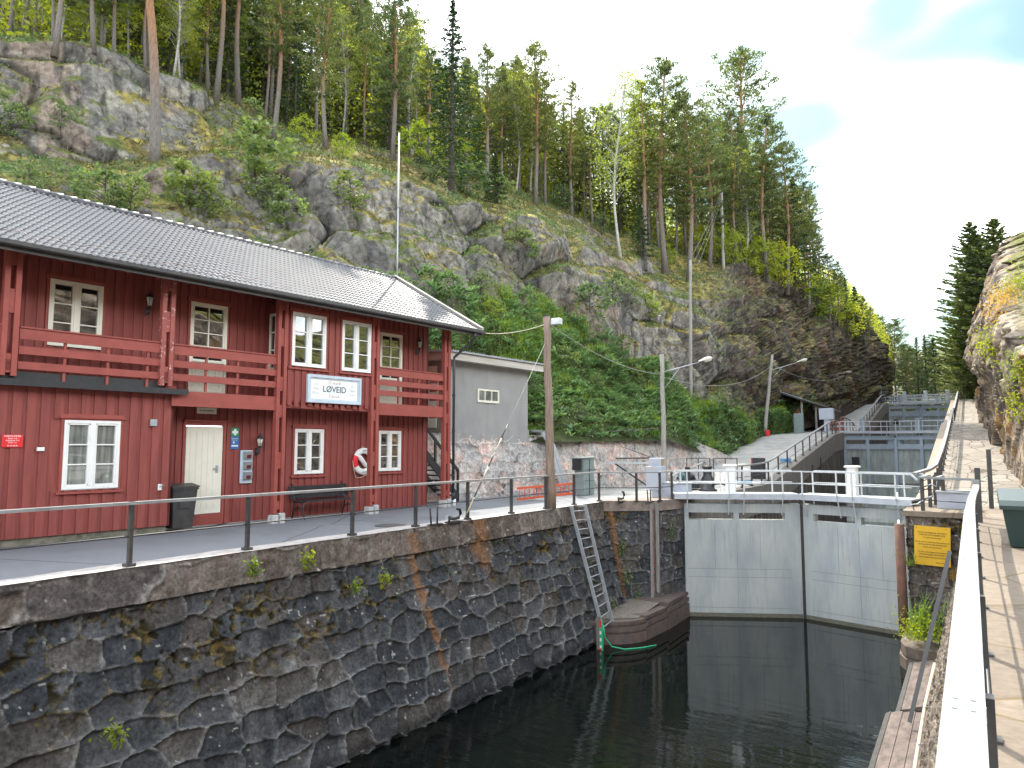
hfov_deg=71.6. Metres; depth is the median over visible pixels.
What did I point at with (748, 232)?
birch tree
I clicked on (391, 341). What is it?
balcony door
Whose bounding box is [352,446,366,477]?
lifebuoy
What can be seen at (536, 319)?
bush
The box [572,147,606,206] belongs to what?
birch tree
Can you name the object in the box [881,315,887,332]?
pine tree
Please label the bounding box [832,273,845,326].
pine tree
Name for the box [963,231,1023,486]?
cliff
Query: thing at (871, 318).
pine tree
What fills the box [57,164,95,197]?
bush
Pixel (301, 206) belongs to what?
bush
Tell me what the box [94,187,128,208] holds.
bush
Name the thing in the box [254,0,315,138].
pine tree
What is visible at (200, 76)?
pine tree
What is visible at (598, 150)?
pine tree
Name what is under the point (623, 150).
birch tree
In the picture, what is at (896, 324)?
pine tree
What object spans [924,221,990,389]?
fir tree
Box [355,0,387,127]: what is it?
pine tree
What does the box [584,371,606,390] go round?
bush
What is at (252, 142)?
bush
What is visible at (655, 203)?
pine tree
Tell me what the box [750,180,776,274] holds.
birch tree
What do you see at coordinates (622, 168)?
pine tree
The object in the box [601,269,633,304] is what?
bush
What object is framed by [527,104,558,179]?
pine tree
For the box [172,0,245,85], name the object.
birch tree
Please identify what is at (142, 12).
pine tree
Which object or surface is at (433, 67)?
pine tree
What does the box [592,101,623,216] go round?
pine tree
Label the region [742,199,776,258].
birch tree
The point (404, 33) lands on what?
pine tree
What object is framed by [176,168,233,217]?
bush
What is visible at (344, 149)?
bush
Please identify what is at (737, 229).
birch tree
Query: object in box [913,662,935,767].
conduit
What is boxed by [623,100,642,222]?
spruce tree
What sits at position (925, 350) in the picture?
spruce tree
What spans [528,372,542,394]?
bush
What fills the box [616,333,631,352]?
bush
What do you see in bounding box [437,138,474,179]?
bush
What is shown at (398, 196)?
antenna mast
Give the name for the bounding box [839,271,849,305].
pine tree
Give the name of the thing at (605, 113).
pine tree
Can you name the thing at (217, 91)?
pine tree
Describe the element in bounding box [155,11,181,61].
birch tree
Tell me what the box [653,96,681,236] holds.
birch tree
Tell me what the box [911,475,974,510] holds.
landing railing
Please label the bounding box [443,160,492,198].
bush
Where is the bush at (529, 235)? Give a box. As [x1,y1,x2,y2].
[503,227,542,270]
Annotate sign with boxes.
[1,435,22,446]
[197,407,216,413]
[231,428,238,435]
[780,458,790,462]
[914,525,950,567]
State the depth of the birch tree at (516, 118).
60.44 m
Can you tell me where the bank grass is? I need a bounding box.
[436,271,811,451]
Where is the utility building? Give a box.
[428,349,543,442]
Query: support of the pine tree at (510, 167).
on the hillside
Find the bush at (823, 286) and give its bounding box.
[805,277,838,317]
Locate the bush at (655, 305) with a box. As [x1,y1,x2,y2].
[639,290,664,321]
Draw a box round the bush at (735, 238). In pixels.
[716,229,749,266]
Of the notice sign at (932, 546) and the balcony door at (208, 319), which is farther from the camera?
the notice sign at (932, 546)
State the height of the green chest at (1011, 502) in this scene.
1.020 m
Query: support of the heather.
on the hillside
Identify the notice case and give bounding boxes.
[751,458,765,478]
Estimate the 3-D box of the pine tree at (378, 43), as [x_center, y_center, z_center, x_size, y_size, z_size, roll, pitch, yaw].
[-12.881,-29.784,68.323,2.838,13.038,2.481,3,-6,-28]
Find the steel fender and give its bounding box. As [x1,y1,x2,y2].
[894,523,908,648]
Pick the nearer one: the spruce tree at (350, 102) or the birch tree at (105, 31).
the birch tree at (105, 31)
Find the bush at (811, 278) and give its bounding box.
[776,253,824,307]
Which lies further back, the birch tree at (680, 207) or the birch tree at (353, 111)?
the birch tree at (680, 207)
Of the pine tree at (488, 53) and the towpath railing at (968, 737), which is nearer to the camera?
the towpath railing at (968, 737)
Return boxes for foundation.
[0,523,225,548]
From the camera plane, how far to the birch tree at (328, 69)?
51.55 m
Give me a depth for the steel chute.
28.23 m
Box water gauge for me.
[596,616,603,650]
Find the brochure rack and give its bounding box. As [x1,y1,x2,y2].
[239,450,252,482]
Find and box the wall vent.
[149,419,156,425]
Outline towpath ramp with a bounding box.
[925,399,1023,506]
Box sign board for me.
[306,374,361,404]
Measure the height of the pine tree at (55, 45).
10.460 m
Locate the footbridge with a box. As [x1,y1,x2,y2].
[890,390,955,402]
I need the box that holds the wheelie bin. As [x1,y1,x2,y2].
[166,483,199,528]
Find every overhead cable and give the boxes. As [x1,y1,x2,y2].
[485,324,543,333]
[550,324,655,373]
[664,365,771,385]
[774,365,865,380]
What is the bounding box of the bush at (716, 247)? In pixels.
[695,222,741,262]
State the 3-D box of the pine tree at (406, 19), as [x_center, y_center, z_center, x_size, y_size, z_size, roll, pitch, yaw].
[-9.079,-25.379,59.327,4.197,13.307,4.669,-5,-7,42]
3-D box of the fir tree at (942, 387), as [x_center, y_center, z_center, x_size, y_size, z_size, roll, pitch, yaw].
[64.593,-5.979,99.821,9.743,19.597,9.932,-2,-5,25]
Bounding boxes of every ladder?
[517,482,575,500]
[568,505,613,629]
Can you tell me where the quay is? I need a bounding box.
[0,478,690,585]
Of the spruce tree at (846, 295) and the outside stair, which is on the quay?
the outside stair
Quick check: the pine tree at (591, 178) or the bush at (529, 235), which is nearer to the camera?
the bush at (529, 235)
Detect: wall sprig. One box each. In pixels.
[242,555,264,583]
[300,545,315,570]
[347,576,365,595]
[378,566,393,589]
[608,593,619,610]
[617,535,626,560]
[621,560,634,591]
[632,577,645,598]
[667,519,677,541]
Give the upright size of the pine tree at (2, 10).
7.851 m
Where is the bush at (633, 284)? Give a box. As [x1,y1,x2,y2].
[628,279,647,319]
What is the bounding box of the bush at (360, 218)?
[340,197,365,221]
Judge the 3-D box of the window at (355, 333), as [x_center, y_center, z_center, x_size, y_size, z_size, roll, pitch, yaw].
[-4.248,-1.023,19.363,0.130,1.570,1.190,-4,-6,38]
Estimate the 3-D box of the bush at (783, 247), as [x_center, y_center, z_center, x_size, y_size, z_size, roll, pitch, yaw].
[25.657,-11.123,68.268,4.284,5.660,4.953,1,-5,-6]
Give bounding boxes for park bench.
[288,481,356,519]
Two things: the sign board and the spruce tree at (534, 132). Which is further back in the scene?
the spruce tree at (534, 132)
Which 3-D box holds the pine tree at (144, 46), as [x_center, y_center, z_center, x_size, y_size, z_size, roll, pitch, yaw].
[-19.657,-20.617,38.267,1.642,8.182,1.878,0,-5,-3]
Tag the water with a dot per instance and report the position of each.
(719, 692)
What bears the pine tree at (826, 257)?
on the hillside
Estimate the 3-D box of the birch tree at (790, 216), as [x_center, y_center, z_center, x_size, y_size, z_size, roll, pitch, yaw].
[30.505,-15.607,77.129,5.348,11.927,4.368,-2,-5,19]
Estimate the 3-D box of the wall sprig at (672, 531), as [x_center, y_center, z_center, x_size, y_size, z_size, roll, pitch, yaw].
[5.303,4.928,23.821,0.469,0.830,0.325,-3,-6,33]
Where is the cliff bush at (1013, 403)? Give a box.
[993,380,1023,427]
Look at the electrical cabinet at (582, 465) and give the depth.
26.40 m
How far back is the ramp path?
46.71 m
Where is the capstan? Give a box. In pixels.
[692,466,725,491]
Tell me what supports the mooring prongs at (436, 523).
on the basin wall at (211, 659)
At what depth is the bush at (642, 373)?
40.38 m
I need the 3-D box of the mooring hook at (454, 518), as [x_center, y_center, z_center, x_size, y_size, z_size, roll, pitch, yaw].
[-1.369,3.147,17.032,0.180,0.330,0.559,-3,-6,33]
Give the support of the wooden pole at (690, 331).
on the hillside
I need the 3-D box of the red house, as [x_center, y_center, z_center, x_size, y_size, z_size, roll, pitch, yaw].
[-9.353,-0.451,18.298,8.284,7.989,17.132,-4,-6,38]
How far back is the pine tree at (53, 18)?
34.31 m
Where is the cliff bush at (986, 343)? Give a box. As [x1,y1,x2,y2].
[965,313,999,378]
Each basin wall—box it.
[0,501,626,767]
[919,571,956,767]
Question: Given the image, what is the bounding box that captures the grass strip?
[528,425,610,435]
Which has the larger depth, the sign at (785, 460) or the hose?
the sign at (785, 460)
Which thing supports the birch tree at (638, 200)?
on the hillside
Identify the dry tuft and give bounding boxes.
[890,549,920,566]
[947,567,956,580]
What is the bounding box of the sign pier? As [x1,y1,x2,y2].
[899,504,963,670]
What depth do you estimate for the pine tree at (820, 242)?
79.72 m
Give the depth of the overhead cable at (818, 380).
64.39 m
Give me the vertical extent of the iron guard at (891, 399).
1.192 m
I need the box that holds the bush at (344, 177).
[326,166,372,218]
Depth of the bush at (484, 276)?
33.77 m
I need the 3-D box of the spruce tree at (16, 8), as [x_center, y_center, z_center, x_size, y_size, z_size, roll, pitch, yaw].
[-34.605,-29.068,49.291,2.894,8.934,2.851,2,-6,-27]
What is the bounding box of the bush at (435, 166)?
[428,156,443,175]
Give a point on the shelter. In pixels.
(820, 422)
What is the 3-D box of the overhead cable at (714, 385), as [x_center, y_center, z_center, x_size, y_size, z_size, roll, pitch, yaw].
[13.062,-0.890,41.937,0.025,3.273,27.511,-3,-6,29]
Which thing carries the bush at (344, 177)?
on the hillside
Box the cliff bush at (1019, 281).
[994,258,1023,294]
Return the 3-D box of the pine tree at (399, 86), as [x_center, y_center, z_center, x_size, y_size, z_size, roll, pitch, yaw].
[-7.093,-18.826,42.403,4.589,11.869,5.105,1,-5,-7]
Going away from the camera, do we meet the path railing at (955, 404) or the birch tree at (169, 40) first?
the birch tree at (169, 40)
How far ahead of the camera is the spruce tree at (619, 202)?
69.35 m
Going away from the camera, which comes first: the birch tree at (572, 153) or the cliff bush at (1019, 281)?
the cliff bush at (1019, 281)
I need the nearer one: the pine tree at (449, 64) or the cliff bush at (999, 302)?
the cliff bush at (999, 302)
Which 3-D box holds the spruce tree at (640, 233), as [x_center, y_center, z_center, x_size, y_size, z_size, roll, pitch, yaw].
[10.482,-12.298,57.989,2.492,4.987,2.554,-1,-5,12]
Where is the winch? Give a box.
[669,462,702,488]
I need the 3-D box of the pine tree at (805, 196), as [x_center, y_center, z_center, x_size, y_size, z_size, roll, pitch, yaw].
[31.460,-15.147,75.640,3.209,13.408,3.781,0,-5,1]
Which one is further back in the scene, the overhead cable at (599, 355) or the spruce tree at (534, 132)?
the spruce tree at (534, 132)
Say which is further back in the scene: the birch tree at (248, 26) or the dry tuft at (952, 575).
the birch tree at (248, 26)
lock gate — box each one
[668,464,923,634]
[836,418,946,523]
[883,394,955,443]
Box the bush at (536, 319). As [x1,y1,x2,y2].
[527,311,542,330]
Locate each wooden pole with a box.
[543,315,561,508]
[659,353,711,481]
[689,259,692,399]
[720,192,724,270]
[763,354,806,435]
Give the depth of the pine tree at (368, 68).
55.20 m
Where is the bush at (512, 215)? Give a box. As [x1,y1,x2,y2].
[504,208,529,239]
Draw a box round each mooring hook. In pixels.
[445,508,462,522]
[615,491,626,501]
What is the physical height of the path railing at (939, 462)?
4.440 m
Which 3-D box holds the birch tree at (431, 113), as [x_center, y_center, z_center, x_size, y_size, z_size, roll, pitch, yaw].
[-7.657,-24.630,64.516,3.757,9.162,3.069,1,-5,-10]
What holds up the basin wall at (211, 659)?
in the water
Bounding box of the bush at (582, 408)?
[569,402,590,423]
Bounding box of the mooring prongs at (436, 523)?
[427,508,442,525]
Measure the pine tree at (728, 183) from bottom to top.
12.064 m
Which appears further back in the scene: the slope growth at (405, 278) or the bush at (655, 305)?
the bush at (655, 305)
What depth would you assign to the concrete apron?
28.20 m
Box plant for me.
[88,717,130,749]
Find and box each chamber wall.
[690,403,900,528]
[916,400,953,502]
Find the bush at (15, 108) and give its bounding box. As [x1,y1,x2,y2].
[0,98,38,139]
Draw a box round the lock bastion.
[588,497,689,644]
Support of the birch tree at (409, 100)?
on the hillside
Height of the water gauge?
1.450 m
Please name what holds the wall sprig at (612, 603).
attached to the lock bastion
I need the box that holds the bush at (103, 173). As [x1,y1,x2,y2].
[66,162,136,208]
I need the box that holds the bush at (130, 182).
[105,172,160,210]
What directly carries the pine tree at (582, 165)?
on the hillside
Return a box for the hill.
[887,350,963,410]
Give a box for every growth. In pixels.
[0,11,892,427]
[47,266,449,350]
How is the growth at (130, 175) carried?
on the hillside
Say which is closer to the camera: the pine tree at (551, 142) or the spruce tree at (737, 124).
the pine tree at (551, 142)
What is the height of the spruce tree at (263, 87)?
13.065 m
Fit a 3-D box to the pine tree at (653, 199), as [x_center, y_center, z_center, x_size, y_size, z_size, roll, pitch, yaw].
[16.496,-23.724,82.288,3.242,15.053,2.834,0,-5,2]
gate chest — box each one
[661,481,692,496]
[935,490,970,508]
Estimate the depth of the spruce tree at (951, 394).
114.96 m
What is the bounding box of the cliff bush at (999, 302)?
[972,284,1022,326]
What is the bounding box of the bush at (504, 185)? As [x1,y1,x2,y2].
[482,174,516,203]
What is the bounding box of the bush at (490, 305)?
[479,299,503,323]
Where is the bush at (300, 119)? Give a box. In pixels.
[287,112,320,145]
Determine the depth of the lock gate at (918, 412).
85.94 m
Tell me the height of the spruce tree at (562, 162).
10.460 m
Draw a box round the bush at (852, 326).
[835,303,867,339]
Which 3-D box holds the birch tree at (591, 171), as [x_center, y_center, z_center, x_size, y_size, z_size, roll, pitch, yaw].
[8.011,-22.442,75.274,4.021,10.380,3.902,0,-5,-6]
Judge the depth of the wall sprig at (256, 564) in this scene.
12.31 m
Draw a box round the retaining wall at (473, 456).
[427,433,731,501]
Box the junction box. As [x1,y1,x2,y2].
[36,445,44,450]
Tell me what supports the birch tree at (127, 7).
on the hillside
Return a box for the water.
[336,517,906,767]
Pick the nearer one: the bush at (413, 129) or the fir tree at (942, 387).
the bush at (413, 129)
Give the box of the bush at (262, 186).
[252,176,291,213]
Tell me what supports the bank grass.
on the hillside
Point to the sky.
(910, 113)
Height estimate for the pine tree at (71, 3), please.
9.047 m
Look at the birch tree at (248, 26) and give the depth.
54.89 m
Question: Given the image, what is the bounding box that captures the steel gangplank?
[907,551,951,722]
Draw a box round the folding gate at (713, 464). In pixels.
[686,458,737,484]
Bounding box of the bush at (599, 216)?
[590,211,610,235]
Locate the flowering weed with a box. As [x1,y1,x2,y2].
[886,594,946,643]
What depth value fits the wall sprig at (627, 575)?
23.07 m
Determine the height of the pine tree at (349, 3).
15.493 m
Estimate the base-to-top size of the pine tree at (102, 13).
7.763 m
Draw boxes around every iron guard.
[833,417,854,430]
[881,395,896,402]
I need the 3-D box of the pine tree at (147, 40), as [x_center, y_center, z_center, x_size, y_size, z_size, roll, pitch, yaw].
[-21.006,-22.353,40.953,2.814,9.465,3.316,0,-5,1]
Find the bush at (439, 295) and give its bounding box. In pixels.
[435,283,456,302]
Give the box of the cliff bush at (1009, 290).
[984,269,1023,306]
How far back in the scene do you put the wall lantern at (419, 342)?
22.09 m
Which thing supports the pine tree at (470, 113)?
on the hillside
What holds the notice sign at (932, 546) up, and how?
attached to the sign pier
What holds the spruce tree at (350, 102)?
on the hillside
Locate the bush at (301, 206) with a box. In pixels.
[262,188,310,228]
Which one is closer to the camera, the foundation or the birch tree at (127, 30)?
the foundation
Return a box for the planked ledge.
[868,660,934,767]
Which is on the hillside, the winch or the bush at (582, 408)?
the bush at (582, 408)
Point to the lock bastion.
(645, 616)
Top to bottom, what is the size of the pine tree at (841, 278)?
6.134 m
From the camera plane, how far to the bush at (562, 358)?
34.16 m
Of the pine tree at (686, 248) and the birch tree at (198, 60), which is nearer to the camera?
the birch tree at (198, 60)
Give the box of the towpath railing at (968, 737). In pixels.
[935,480,1002,767]
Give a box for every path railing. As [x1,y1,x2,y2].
[912,409,953,493]
[952,391,958,420]
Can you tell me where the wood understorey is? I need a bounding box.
[0,0,894,360]
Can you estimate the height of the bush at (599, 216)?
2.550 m
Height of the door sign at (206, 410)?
0.140 m
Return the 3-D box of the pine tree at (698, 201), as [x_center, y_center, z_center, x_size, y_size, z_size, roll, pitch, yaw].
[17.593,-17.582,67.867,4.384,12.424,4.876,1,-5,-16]
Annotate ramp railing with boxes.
[734,420,835,487]
[860,394,884,422]
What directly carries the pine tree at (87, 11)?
on the hillside
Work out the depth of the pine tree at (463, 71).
76.36 m
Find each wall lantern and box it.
[145,291,154,315]
[255,433,263,454]
[416,337,422,354]
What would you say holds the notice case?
on the ramp path
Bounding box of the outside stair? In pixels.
[427,428,458,501]
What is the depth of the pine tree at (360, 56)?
63.09 m
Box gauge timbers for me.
[650,503,659,597]
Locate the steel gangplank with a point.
(929, 637)
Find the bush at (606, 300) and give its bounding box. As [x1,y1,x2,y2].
[572,280,615,317]
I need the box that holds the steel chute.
[530,429,571,489]
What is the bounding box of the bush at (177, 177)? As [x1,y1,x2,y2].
[156,156,223,210]
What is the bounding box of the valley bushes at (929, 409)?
[892,344,974,410]
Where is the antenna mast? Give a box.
[396,133,399,275]
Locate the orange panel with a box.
[830,416,844,430]
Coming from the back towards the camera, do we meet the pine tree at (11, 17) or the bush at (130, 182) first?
the pine tree at (11, 17)
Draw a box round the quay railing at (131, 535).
[0,471,674,566]
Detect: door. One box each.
[184,426,222,513]
[185,296,231,393]
[379,328,404,403]
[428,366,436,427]
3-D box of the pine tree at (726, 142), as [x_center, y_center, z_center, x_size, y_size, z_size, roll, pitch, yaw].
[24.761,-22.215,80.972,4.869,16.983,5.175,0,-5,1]
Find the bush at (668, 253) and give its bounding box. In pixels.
[656,243,678,264]
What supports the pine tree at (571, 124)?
on the hillside
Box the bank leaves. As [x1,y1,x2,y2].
[417,267,811,454]
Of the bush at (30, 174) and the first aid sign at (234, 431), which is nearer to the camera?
the first aid sign at (234, 431)
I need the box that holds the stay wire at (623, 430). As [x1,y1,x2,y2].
[584,428,660,432]
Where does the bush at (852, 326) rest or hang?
on the hillside
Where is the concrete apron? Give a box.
[569,484,753,500]
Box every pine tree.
[0,0,4,23]
[7,0,14,30]
[18,0,29,31]
[34,0,38,33]
[50,0,63,58]
[51,0,54,39]
[55,0,76,7]
[78,0,107,54]
[84,8,89,33]
[88,1,117,46]
[97,0,135,51]
[133,1,156,57]
[135,0,155,69]
[136,0,173,66]
[146,0,160,161]
[186,0,232,90]
[198,0,210,82]
[213,0,228,105]
[216,0,241,94]
[228,0,256,105]
[231,0,253,95]
[245,0,296,117]
[251,0,286,118]
[254,0,308,107]
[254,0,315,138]
[281,0,305,124]
[295,0,360,148]
[298,0,342,133]
[299,1,324,111]
[315,0,350,128]
[323,0,375,134]
[325,7,345,123]
[340,10,370,133]
[343,0,386,133]
[351,28,379,143]
[353,0,431,160]
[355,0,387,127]
[368,11,388,134]
[372,4,399,63]
[376,43,399,147]
[380,5,428,151]
[398,29,418,152]
[400,12,438,117]
[412,62,443,156]
[414,45,441,155]
[431,64,446,161]
[438,63,457,169]
[454,58,478,158]
[455,79,477,178]
[456,56,477,163]
[457,67,478,159]
[462,42,509,181]
[476,85,490,162]
[480,66,520,186]
[483,98,515,160]
[491,79,527,186]
[496,60,533,163]
[499,56,532,188]
[502,37,571,204]
[503,75,530,189]
[521,102,540,186]
[525,76,562,203]
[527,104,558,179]
[546,108,562,195]
[550,78,594,215]
[572,106,598,217]
[575,106,610,225]
[587,103,613,199]
[588,129,607,214]
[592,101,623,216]
[597,113,626,181]
[606,121,637,232]
[611,102,658,234]
[618,77,670,270]
[622,55,705,275]
[626,142,642,202]
[634,117,664,242]
[639,92,729,281]
[646,144,671,247]
[653,118,663,237]
[655,130,679,237]
[662,133,688,251]
[668,142,700,254]
[670,134,692,250]
[674,135,721,257]
[680,114,736,267]
[688,116,710,250]
[694,45,791,245]
[694,113,729,260]
[705,159,737,261]
[706,149,742,258]
[711,104,754,259]
[712,122,742,256]
[721,133,754,260]
[722,135,751,257]
[732,111,799,285]
[741,166,760,248]
[748,155,792,269]
[749,140,824,295]
[758,176,783,275]
[769,195,810,282]
[783,182,807,274]
[797,180,819,286]
[797,217,822,308]
[800,213,824,296]
[802,190,823,291]
[808,223,828,281]
[812,236,827,279]
[814,253,844,326]
[827,261,845,300]
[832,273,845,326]
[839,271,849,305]
[857,296,869,346]
[862,307,875,346]
[872,314,894,360]
[880,318,915,405]
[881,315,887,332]
[882,334,902,401]
[892,337,913,405]
[894,346,927,410]
[903,346,925,394]
[922,339,934,390]
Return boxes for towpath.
[905,506,1023,767]
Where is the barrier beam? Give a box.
[606,442,655,485]
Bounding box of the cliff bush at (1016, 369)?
[996,336,1023,393]
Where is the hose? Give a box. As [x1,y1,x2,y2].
[602,625,656,649]
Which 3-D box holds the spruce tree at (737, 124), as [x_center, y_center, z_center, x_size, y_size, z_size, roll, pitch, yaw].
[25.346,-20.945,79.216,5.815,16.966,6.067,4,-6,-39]
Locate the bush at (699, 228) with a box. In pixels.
[687,224,720,259]
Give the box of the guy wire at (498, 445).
[464,344,544,518]
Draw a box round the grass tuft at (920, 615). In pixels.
[904,588,949,639]
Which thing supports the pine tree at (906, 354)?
on the hill
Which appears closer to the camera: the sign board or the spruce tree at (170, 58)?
the sign board
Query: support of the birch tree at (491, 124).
on the hillside
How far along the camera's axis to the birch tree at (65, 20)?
39.61 m
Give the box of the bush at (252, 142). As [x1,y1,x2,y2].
[209,115,302,183]
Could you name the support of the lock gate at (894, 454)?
attached to the chamber wall at (826, 454)
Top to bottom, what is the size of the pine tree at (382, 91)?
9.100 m
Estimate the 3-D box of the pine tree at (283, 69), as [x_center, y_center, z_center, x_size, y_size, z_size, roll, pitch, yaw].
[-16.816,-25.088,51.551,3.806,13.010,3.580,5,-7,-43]
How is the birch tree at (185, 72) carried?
on the hillside
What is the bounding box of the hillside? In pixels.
[0,13,896,452]
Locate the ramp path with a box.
[530,403,880,480]
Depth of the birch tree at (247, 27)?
51.59 m
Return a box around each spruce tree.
[0,0,22,19]
[104,0,142,49]
[118,3,158,50]
[156,0,194,80]
[187,1,233,85]
[203,0,252,97]
[225,13,257,86]
[240,0,285,111]
[240,2,294,113]
[270,0,313,134]
[276,0,301,108]
[279,2,339,134]
[325,0,377,135]
[339,0,379,132]
[365,23,418,153]
[412,0,496,196]
[469,78,485,165]
[469,94,489,180]
[481,153,507,204]
[490,61,525,180]
[515,77,540,187]
[550,106,579,211]
[565,107,599,213]
[590,140,619,229]
[598,120,638,232]
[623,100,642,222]
[628,204,653,263]
[667,124,699,245]
[727,122,765,262]
[773,196,804,281]
[775,176,819,306]
[807,250,827,309]
[840,278,860,335]
[849,286,873,343]
[894,345,914,410]
[909,337,935,410]
[911,335,944,410]
[920,339,948,408]
[940,375,965,408]
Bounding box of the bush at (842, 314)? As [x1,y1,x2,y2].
[812,280,856,330]
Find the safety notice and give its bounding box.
[230,437,238,448]
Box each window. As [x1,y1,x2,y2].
[41,272,108,353]
[55,414,125,494]
[268,313,275,369]
[287,306,329,371]
[290,424,326,477]
[338,315,374,376]
[378,427,403,473]
[477,389,498,403]
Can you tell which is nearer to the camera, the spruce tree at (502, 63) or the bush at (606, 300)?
the bush at (606, 300)
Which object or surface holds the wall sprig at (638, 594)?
attached to the lock bastion
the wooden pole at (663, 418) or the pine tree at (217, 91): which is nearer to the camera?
the wooden pole at (663, 418)
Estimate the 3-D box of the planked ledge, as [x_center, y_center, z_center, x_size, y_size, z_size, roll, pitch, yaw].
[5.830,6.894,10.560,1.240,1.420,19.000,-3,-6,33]
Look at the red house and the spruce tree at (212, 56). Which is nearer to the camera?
the red house
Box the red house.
[0,178,485,547]
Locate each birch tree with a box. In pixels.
[1,0,66,33]
[36,0,98,39]
[47,0,142,41]
[69,1,120,32]
[100,0,126,46]
[116,0,146,57]
[133,1,168,54]
[154,0,214,75]
[155,0,218,75]
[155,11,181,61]
[156,1,201,66]
[157,0,205,77]
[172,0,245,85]
[175,0,203,77]
[198,0,266,82]
[230,1,260,91]
[233,0,259,95]
[252,10,309,113]
[291,0,354,98]
[318,37,379,126]
[324,3,366,138]
[341,33,384,122]
[341,51,388,139]
[365,37,397,132]
[371,72,425,146]
[379,37,458,154]
[384,10,438,155]
[410,70,439,142]
[418,68,484,155]
[419,69,441,151]
[432,119,465,160]
[464,98,518,180]
[491,95,543,180]
[493,72,535,190]
[508,69,553,193]
[517,114,561,188]
[517,143,543,188]
[521,146,558,198]
[533,138,566,194]
[538,125,588,202]
[555,118,586,191]
[566,130,606,194]
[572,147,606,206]
[578,60,659,258]
[582,126,600,213]
[604,106,634,227]
[622,144,657,224]
[625,169,675,240]
[652,95,687,242]
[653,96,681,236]
[666,157,698,235]
[667,214,693,244]
[680,198,719,247]
[693,210,717,251]
[700,153,730,258]
[702,188,741,251]
[704,196,746,256]
[726,143,766,262]
[740,218,770,258]
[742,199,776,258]
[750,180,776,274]
[756,206,810,277]
[774,186,808,281]
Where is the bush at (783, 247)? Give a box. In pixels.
[753,238,801,296]
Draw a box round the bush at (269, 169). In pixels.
[233,155,290,205]
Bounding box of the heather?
[0,3,896,422]
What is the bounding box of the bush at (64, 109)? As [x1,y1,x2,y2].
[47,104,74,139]
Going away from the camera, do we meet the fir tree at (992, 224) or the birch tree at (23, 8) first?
the birch tree at (23, 8)
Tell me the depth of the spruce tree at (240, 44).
59.57 m
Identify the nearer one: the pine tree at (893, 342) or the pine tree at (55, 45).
the pine tree at (55, 45)
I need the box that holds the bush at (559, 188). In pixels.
[548,182,576,210]
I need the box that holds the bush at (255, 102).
[238,96,277,137]
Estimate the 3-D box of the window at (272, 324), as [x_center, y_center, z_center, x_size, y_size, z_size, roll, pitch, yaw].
[-5.957,-1.069,17.897,0.510,1.450,0.050,-4,-6,38]
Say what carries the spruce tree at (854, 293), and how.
on the hillside
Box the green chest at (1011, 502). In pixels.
[997,488,1023,547]
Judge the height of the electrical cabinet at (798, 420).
1.550 m
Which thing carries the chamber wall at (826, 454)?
in the water
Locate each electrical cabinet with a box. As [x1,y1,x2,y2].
[571,457,595,495]
[793,413,803,432]
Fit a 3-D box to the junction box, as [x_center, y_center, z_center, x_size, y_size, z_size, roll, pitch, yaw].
[-8.888,1.207,13.391,0.050,0.110,0.120,-4,-6,38]
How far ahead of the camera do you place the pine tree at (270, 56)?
45.62 m
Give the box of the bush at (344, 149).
[330,132,355,159]
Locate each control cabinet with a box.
[646,458,665,496]
[819,408,834,432]
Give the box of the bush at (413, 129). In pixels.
[395,118,446,168]
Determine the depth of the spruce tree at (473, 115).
71.64 m
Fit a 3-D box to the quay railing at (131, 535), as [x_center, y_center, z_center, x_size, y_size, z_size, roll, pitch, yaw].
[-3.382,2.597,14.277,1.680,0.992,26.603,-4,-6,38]
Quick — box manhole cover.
[375,524,405,526]
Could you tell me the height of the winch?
1.173 m
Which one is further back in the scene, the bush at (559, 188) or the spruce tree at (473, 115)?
the spruce tree at (473, 115)
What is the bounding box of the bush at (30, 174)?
[9,161,54,188]
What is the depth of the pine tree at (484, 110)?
69.90 m
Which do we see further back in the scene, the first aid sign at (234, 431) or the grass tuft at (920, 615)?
the grass tuft at (920, 615)
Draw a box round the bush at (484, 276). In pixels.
[469,270,496,295]
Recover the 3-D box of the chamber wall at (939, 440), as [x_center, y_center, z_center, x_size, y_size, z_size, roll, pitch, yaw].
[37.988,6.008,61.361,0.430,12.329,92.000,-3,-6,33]
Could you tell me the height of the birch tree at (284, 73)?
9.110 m
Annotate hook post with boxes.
[974,468,987,522]
[986,449,997,508]
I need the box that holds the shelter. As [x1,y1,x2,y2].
[781,392,840,431]
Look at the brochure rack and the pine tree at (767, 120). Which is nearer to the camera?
the brochure rack
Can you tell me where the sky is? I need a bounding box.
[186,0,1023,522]
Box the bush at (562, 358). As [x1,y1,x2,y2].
[556,343,581,369]
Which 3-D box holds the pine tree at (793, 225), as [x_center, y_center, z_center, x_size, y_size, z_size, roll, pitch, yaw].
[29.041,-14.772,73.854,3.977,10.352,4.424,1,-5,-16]
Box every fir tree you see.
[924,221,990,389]
[933,282,974,398]
[940,236,993,383]
[946,359,974,399]
[949,217,1012,379]
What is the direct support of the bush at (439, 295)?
on the hillside
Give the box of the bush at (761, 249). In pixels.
[741,234,786,282]
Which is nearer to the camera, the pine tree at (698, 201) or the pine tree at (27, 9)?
the pine tree at (27, 9)
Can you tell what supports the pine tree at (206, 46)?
on the hillside
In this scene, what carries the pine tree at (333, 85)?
on the hillside
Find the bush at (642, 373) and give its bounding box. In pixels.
[632,366,645,384]
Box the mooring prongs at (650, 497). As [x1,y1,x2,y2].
[645,489,652,501]
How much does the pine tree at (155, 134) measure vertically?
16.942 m

